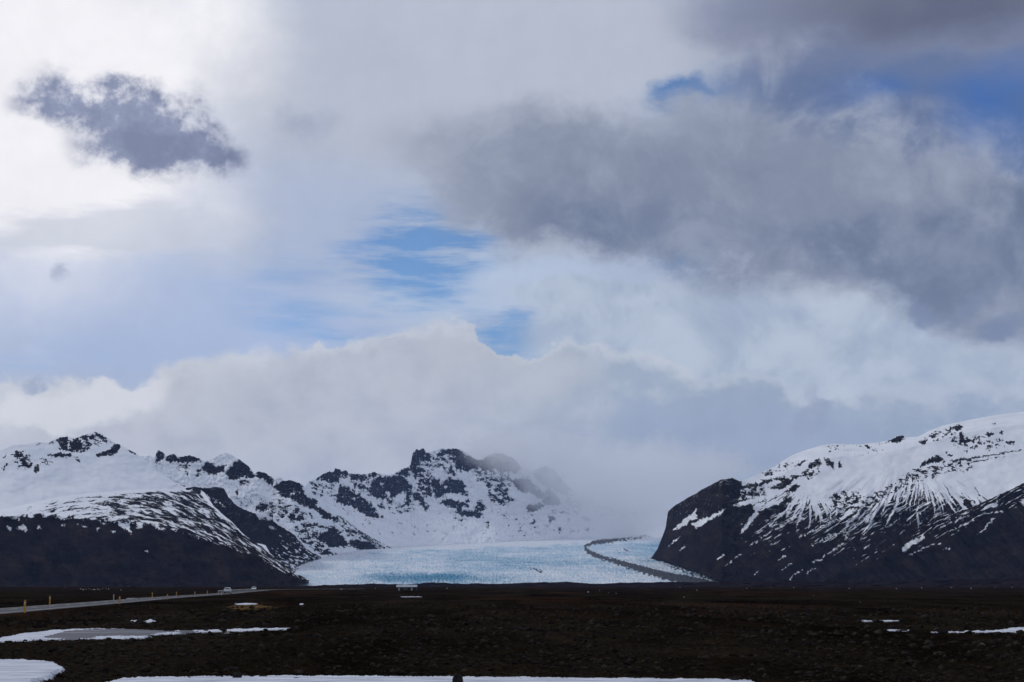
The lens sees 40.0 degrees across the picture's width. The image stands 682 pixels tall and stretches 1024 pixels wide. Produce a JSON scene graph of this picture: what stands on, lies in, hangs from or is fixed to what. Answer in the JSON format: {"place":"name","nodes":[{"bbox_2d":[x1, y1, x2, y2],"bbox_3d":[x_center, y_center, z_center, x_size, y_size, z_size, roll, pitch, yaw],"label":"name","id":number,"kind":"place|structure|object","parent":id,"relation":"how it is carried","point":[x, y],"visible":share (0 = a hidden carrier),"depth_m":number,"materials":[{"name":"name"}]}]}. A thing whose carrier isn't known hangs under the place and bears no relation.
{"place":"outdoors","nodes":[
{"label":"outdoors","id":0,"kind":"place"},
{"bbox_2d":[44,628,197,639],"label":"frozen pond","id":1,"kind":"structure","parent":0,"point":[78,634],"depth_m":70.32,"materials":[{"name":"grey ice"}]},
{"bbox_2d":[0,589,288,613],"bbox_3d":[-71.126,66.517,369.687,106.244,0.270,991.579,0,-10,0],"label":"road","id":2,"kind":"structure","parent":0,"point":[33,608],"depth_m":170.40,"materials":[{"name":"grey asphalt"}]},
{"bbox_2d":[4,592,242,612],"bbox_3d":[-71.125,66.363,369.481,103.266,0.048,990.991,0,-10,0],"label":"road markings","id":3,"kind":"object","parent":2,"relation":"on","point":[109,603],"visible":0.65,"depth_m":182.65,"materials":[{"name":"paint"}]},
{"bbox_2d":[224,588,231,593],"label":"car","id":4,"kind":"object","parent":2,"relation":"on","point":[227,590],"visible":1,"depth_m":372.42,"materials":[{"name":"white paint"}]},
{"bbox_2d":[0,432,308,585],"bbox_3d":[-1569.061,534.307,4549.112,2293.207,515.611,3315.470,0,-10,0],"label":"mountain","id":5,"kind":"structure","parent":0,"point":[95,509],"depth_m":3235.06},
{"bbox_2d":[185,487,320,568],"bbox_3d":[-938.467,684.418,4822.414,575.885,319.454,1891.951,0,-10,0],"label":"mountain","id":6,"kind":"structure","parent":0,"point":[287,549],"depth_m":4334.27,"materials":[{"name":"black stone"}]},
{"bbox_2d":[140,450,392,559],"bbox_3d":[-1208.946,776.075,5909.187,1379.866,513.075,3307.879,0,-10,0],"label":"mountain","id":7,"kind":"structure","parent":0,"point":[310,521],"depth_m":5218.00,"materials":[{"name":"white snow"}]},
{"bbox_2d":[273,448,666,564],"bbox_3d":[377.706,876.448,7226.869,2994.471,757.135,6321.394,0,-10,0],"label":"mountain","id":8,"kind":"structure","parent":0,"point":[441,496],"depth_m":7476.59,"materials":[{"name":"white snow"}]},
{"bbox_2d":[289,535,719,585],"bbox_3d":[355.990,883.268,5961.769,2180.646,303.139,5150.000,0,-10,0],"label":"glacier","id":9,"kind":"object","parent":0,"point":[608,559],"visible":0.73,"depth_m":4559.79,"materials":[{"name":"white ice"}]},
{"bbox_2d":[0,586,1023,681],"bbox_3d":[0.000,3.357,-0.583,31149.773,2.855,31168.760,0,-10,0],"label":"ground","id":10,"kind":"structure","parent":0,"point":[690,595],"depth_m":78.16,"materials":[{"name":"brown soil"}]},
{"bbox_2d":[0,659,64,681],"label":"snow","id":11,"kind":"structure","parent":10,"relation":"on","point":[18,670],"depth_m":38.80,"materials":[{"name":"white snow"}]},
{"bbox_2d":[0,628,286,641],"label":"snow","id":12,"kind":"structure","parent":10,"relation":"on","point":[30,636],"depth_m":68.23,"materials":[{"name":"white snow"}]},
{"bbox_2d":[131,619,156,622],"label":"snow","id":13,"kind":"structure","parent":10,"relation":"on","point":[149,621],"depth_m":94.75,"materials":[{"name":"white snow"}]},
{"bbox_2d":[218,589,250,592],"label":"guard rail","id":14,"kind":"object","parent":10,"relation":"on","point":[235,590],"visible":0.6,"depth_m":518.24,"materials":[{"name":"metal"}]},
{"bbox_2d":[235,603,257,604],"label":"snow","id":15,"kind":"structure","parent":10,"relation":"on","point":[246,603],"depth_m":182.62,"materials":[{"name":"white snow"}]},
{"bbox_2d":[396,585,417,590],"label":"shed","id":16,"kind":"structure","parent":10,"relation":"on","point":[405,587],"depth_m":608.46,"materials":[{"name":"metal"}]},
{"bbox_2d":[110,675,753,681],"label":"snow","id":17,"kind":"structure","parent":10,"relation":"on","point":[316,678],"depth_m":35.08,"materials":[{"name":"white snow"}]},
{"bbox_2d":[233,671,241,677],"bbox_3d":[-7.008,8.528,35.872,0.230,0.203,0.209,0,-10,0],"label":"boulder","id":18,"kind":"object","parent":17,"relation":"on","point":[238,674],"visible":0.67,"depth_m":35.80,"materials":[{"name":"black stone"}]},
{"bbox_2d":[452,673,462,681],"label":"boulder","id":19,"kind":"object","parent":17,"relation":"on","point":[457,677],"visible":1,"depth_m":34.03,"materials":[{"name":"black stone"}]},
{"bbox_2d":[0,596,1023,681],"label":"heath","id":20,"kind":"object","parent":10,"relation":"on","point":[549,665],"visible":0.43,"depth_m":70.54,"materials":[{"name":"brown plant"}]},
{"bbox_2d":[861,620,898,621],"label":"snow","id":21,"kind":"structure","parent":10,"relation":"on","point":[882,620],"depth_m":95.17,"materials":[{"name":"white snow"}]},
{"bbox_2d":[931,627,1023,633],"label":"snow","id":22,"kind":"structure","parent":10,"relation":"on","point":[1013,630],"depth_m":73.53,"materials":[{"name":"white snow"}]},
{"bbox_2d":[0,0,1023,514],"label":"sky","id":23,"kind":"structure","parent":0,"point":[649,255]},
{"bbox_2d":[298,578,1023,586],"bbox_3d":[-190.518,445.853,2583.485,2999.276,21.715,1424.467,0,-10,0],"label":"hills","id":24,"kind":"structure","parent":0,"point":[1011,582],"depth_m":2213.20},
{"bbox_2d":[650,412,1023,581],"bbox_3d":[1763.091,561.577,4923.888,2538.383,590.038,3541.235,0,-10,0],"label":"mountain","id":25,"kind":"structure","parent":0,"point":[823,512],"depth_m":3808.11,"materials":[{"name":"black stone"}]},
{"bbox_2d":[825,483,1023,581],"bbox_3d":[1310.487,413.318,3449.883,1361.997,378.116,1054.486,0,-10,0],"label":"mountain","id":26,"kind":"structure","parent":0,"point":[984,540],"depth_m":3132.10,"materials":[{"name":"black stone"}]}
]}

